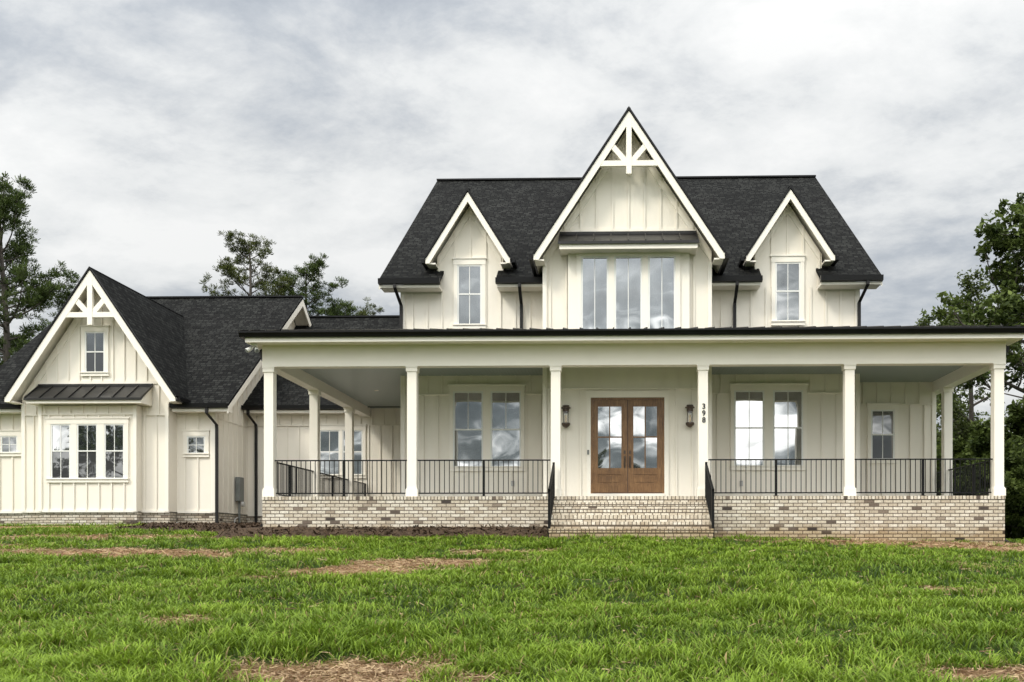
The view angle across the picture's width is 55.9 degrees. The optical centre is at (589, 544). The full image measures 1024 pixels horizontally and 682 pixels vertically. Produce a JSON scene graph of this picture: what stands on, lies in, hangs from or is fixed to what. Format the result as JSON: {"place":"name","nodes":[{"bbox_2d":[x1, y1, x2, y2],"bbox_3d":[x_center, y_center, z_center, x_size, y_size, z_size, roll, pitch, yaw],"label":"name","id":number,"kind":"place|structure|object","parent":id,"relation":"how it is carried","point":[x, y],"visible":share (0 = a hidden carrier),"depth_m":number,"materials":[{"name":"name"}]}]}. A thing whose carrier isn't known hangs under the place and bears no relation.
{"place":"outdoors","nodes":[
{"label":"outdoors","id":0,"kind":"place"},
{"bbox_2d":[0,521,1023,681],"bbox_3d":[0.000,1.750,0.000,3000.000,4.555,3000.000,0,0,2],"label":"ground","id":1,"kind":"structure","parent":0,"point":[631,595],"depth_m":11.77,"materials":[{"name":"green plant"}]},
{"bbox_2d":[0,171,79,365],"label":"pine tree","id":2,"kind":"object","parent":1,"relation":"on","point":[36,297],"visible":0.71,"depth_m":46.63,"materials":[{"name":"green plant"}]},
{"bbox_2d":[29,271,75,339],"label":"pine tree","id":3,"kind":"object","parent":1,"relation":"on","point":[58,302],"visible":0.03,"depth_m":51.96,"materials":[{"name":"green plant"}]},
{"bbox_2d":[199,229,294,295],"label":"pine tree","id":4,"kind":"object","parent":1,"relation":"on","point":[229,271],"visible":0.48,"depth_m":62.37,"materials":[{"name":"green plant"}]},
{"bbox_2d":[269,253,359,315],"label":"pine tree","id":5,"kind":"object","parent":1,"relation":"on","point":[314,267],"visible":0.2,"depth_m":64.39,"materials":[{"name":"green plant"}]},
{"bbox_2d":[113,521,547,537],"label":"mulch","id":6,"kind":"object","parent":1,"relation":"on","point":[232,529],"visible":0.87,"depth_m":23.42,"materials":[{"name":"brown soil"}]},
{"bbox_2d":[308,295,353,315],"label":"pine tree","id":7,"kind":"object","parent":1,"relation":"on","point":[331,310],"visible":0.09,"depth_m":65.68,"materials":[{"name":"green plant"}]},
{"bbox_2d":[338,298,384,314],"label":"pine tree","id":8,"kind":"object","parent":1,"relation":"on","point":[365,311],"visible":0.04,"depth_m":70.27,"materials":[{"name":"green plant"}]},
{"bbox_2d":[0,107,1023,542],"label":"farmhouse","id":9,"kind":"object","parent":1,"relation":"on","point":[628,295],"visible":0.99,"depth_m":26.84,"materials":[{"name":"paint"}]},
{"bbox_2d":[0,430,20,455],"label":"window","id":10,"kind":"structure","parent":9,"relation":"in","point":[10,440],"depth_m":31.15,"materials":[{"name":"paint"}]},
{"bbox_2d":[45,417,129,482],"bbox_3d":[-15.758,-2.953,30.177,2.669,2.036,0.095,0,0,2],"label":"window","id":11,"kind":"structure","parent":9,"relation":"in","point":[84,449],"depth_m":30.18,"materials":[{"name":"paint"}]},
{"bbox_2d":[79,325,109,375],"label":"window","id":12,"kind":"structure","parent":9,"relation":"in","point":[94,339],"depth_m":30.52,"materials":[{"name":"paint"}]},
{"bbox_2d":[182,430,209,456],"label":"window","id":13,"kind":"structure","parent":9,"relation":"in","point":[195,442],"depth_m":30.99,"materials":[{"name":"paint"}]},
{"bbox_2d":[234,477,244,522],"bbox_3d":[-11.890,-1.359,32.661,0.240,1.837,0.622,0,0,2],"label":"electric meter","id":14,"kind":"object","parent":9,"relation":"attached to","point":[239,489],"visible":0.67,"depth_m":32.70,"materials":[{"name":"grey metal"}]},
{"bbox_2d":[245,343,259,352],"bbox_3d":[-8.331,-4.850,23.795,0.361,0.240,0.202,0,0,2],"label":"security light","id":15,"kind":"object","parent":9,"relation":"attached to","point":[249,349],"visible":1,"depth_m":23.76,"materials":[{"name":"plastic"}]},
{"bbox_2d":[278,462,313,496],"bbox_3d":[-8.013,-1.651,26.018,0.100,0.929,3.358,0,0,2],"label":"porch railing","id":16,"kind":"object","parent":9,"relation":"on","point":[302,469],"visible":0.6,"depth_m":26.19,"materials":[{"name":"black metal"}]},
{"bbox_2d":[320,472,347,496],"bbox_3d":[-7.918,-1.651,29.641,0.100,0.929,3.408,0,0,2],"label":"porch railing","id":17,"kind":"object","parent":9,"relation":"on","point":[332,484],"visible":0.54,"depth_m":29.61,"materials":[{"name":"black metal"}]},
{"bbox_2d":[275,460,406,495],"bbox_3d":[-6.235,-1.651,24.171,3.368,0.929,0.100,0,0,2],"label":"porch railing","id":18,"kind":"object","parent":9,"relation":"on","point":[343,493],"visible":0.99,"depth_m":24.16,"materials":[{"name":"black metal"}]},
{"bbox_2d":[320,424,366,477],"bbox_3d":[-8.680,-3.244,33.593,1.814,1.879,0.095,0,0,2],"label":"window","id":19,"kind":"structure","parent":9,"relation":"in","point":[332,436],"depth_m":33.59,"materials":[{"name":"paint"}]},
{"bbox_2d":[354,481,365,495],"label":"porch railing","id":20,"kind":"object","parent":9,"relation":"on","point":[357,487],"visible":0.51,"depth_m":32.77,"materials":[{"name":"black metal"}]},
{"bbox_2d":[452,257,486,328],"bbox_3d":[-3.370,-7.063,27.052,0.974,1.997,0.095,0,0,2],"label":"window","id":21,"kind":"structure","parent":9,"relation":"in","point":[469,272],"depth_m":27.06,"materials":[{"name":"glass"}]},
{"bbox_2d":[417,459,549,495],"bbox_3d":[-2.643,-1.651,24.076,3.337,0.929,0.100,0,0,2],"label":"porch railing","id":22,"kind":"object","parent":9,"relation":"on","point":[518,492],"visible":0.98,"depth_m":24.06,"materials":[{"name":"black metal"}]},
{"bbox_2d":[448,384,525,470],"bbox_3d":[-2.876,-3.277,27.039,2.204,2.442,0.095,0,0,2],"label":"window","id":23,"kind":"structure","parent":9,"relation":"in","point":[487,421],"depth_m":27.05,"materials":[{"name":"glass"}]},
{"bbox_2d":[548,462,554,536],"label":"stair railing","id":24,"kind":"object","parent":9,"relation":"on","point":[551,492],"visible":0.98,"depth_m":22.87,"materials":[{"name":"black metal"}]},
{"bbox_2d":[561,405,570,427],"bbox_3d":[-0.619,-3.382,25.485,0.250,0.600,0.250,0,0,2],"label":"wall lantern","id":25,"kind":"object","parent":9,"relation":"attached to","point":[565,408],"depth_m":25.42,"materials":[{"name":"brown metal"}]},
{"bbox_2d":[593,400,626,491],"bbox_3d":[0.558,-2.603,25.547,0.918,2.457,0.087,0,0,2],"label":"door","id":26,"kind":"structure","parent":9,"relation":"in","point":[609,416],"depth_m":25.57,"materials":[{"name":"brown wood"}]},
{"bbox_2d":[576,252,680,328],"bbox_3d":[1.031,-6.538,25.371,2.753,2.448,0.066,0,0,2],"label":"window","id":27,"kind":"structure","parent":9,"relation":"in","point":[616,290],"depth_m":25.36,"materials":[{"name":"glass"}]},
{"bbox_2d":[628,400,661,491],"bbox_3d":[1.481,-2.603,25.523,0.912,2.457,0.087,0,0,2],"label":"door","id":28,"kind":"structure","parent":9,"relation":"in","point":[644,416],"depth_m":25.55,"materials":[{"name":"brown wood"}]},
{"bbox_2d":[685,405,694,427],"bbox_3d":[2.661,-3.382,25.399,0.250,0.600,0.250,0,0,2],"label":"wall lantern","id":29,"kind":"object","parent":9,"relation":"attached to","point":[689,408],"depth_m":25.33,"materials":[{"name":"brown metal"}]},
{"bbox_2d":[705,462,713,536],"bbox_3d":[2.859,-1.055,22.843,0.060,1.931,1.680,0,0,2],"label":"stair railing","id":30,"kind":"object","parent":9,"relation":"on","point":[709,492],"visible":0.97,"depth_m":22.77,"materials":[{"name":"black metal"}]},
{"bbox_2d":[729,383,808,469],"bbox_3d":[5.011,-3.276,26.833,2.200,2.426,0.095,0,0,2],"label":"window","id":31,"kind":"structure","parent":9,"relation":"in","point":[768,420],"depth_m":26.84,"materials":[{"name":"glass"}]},
{"bbox_2d":[708,459,843,495],"bbox_3d":[4.643,-1.651,23.886,3.349,0.929,0.100,0,0,2],"label":"porch railing","id":32,"kind":"object","parent":9,"relation":"on","point":[775,492],"visible":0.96,"depth_m":23.85,"materials":[{"name":"black metal"}]},
{"bbox_2d":[770,255,805,325],"bbox_3d":[5.546,-7.086,26.819,0.987,1.960,0.095,0,0,2],"label":"window","id":33,"kind":"structure","parent":9,"relation":"in","point":[787,289],"depth_m":26.83,"materials":[{"name":"glass"}]},
{"bbox_2d":[866,403,899,462],"bbox_3d":[8.597,-3.250,28.139,0.966,1.764,0.095,0,0,2],"label":"window","id":34,"kind":"structure","parent":9,"relation":"in","point":[882,418],"depth_m":28.14,"materials":[{"name":"paint"}]},
{"bbox_2d":[855,458,992,495],"bbox_3d":[8.261,-1.651,23.791,3.407,0.929,0.100,0,0,2],"label":"porch railing","id":35,"kind":"object","parent":9,"relation":"on","point":[922,492],"visible":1,"depth_m":23.78,"materials":[{"name":"black metal"}]},
{"bbox_2d":[936,471,939,495],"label":"porch railing","id":36,"kind":"object","parent":9,"relation":"on","point":[938,482],"visible":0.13,"depth_m":28.04,"materials":[{"name":"black metal"}]},
{"bbox_2d":[948,460,990,495],"bbox_3d":[10.152,-1.651,25.542,0.100,0.929,3.358,0,0,2],"label":"porch railing","id":37,"kind":"object","parent":9,"relation":"on","point":[973,477],"visible":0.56,"depth_m":25.37,"materials":[{"name":"black metal"}]},
{"bbox_2d":[0,527,1023,681],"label":"straw","id":38,"kind":"object","parent":1,"relation":"on","point":[399,673],"visible":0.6,"depth_m":10.34,"materials":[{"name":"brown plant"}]},
{"bbox_2d":[914,315,977,430],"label":"broadleaf tree","id":39,"kind":"object","parent":1,"relation":"on","point":[925,322],"visible":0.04,"depth_m":59.65,"materials":[{"name":"green plant"}]},
{"bbox_2d":[936,433,963,495],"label":"leafy shrub","id":40,"kind":"object","parent":1,"relation":"on","point":[938,443],"depth_m":54.08,"materials":[{"name":"green plant"}]},
{"bbox_2d":[936,410,988,434],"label":"broadleaf tree","id":41,"kind":"object","parent":1,"relation":"on","point":[978,414],"depth_m":59.53,"materials":[{"name":"green plant"}]},
{"bbox_2d":[919,192,1023,392],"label":"broadleaf tree","id":42,"kind":"object","parent":1,"relation":"on","point":[1008,300],"visible":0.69,"depth_m":39.43,"materials":[{"name":"green plant"}]},
{"bbox_2d":[936,432,1006,495],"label":"leafy shrub","id":43,"kind":"object","parent":1,"relation":"on","point":[958,447],"visible":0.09,"depth_m":48.77,"materials":[{"name":"green plant"}]},
{"bbox_2d":[932,264,1023,442],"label":"broadleaf tree","id":44,"kind":"object","parent":1,"relation":"on","point":[959,406],"visible":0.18,"depth_m":50.93,"materials":[{"name":"green plant"}]},
{"bbox_2d":[940,415,1021,539],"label":"leafy shrub","id":45,"kind":"object","parent":1,"relation":"on","point":[979,442],"visible":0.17,"depth_m":45.76,"materials":[{"name":"green plant"}]},
{"bbox_2d":[953,322,1023,465],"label":"broadleaf tree","id":46,"kind":"object","parent":1,"relation":"on","point":[979,379],"visible":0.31,"depth_m":36.15,"materials":[{"name":"green plant"}]},
{"bbox_2d":[967,395,1023,478],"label":"leafy shrub","id":47,"kind":"object","parent":1,"relation":"on","point":[1014,419],"visible":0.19,"depth_m":45.83,"materials":[{"name":"green plant"}]},
{"bbox_2d":[976,435,1023,539],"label":"leafy shrub","id":48,"kind":"object","parent":1,"relation":"on","point":[1014,487],"visible":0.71,"depth_m":41.79,"materials":[{"name":"green plant"}]},
{"bbox_2d":[0,0,1023,432],"label":"sky","id":49,"kind":"structure","parent":0,"point":[143,131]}
]}

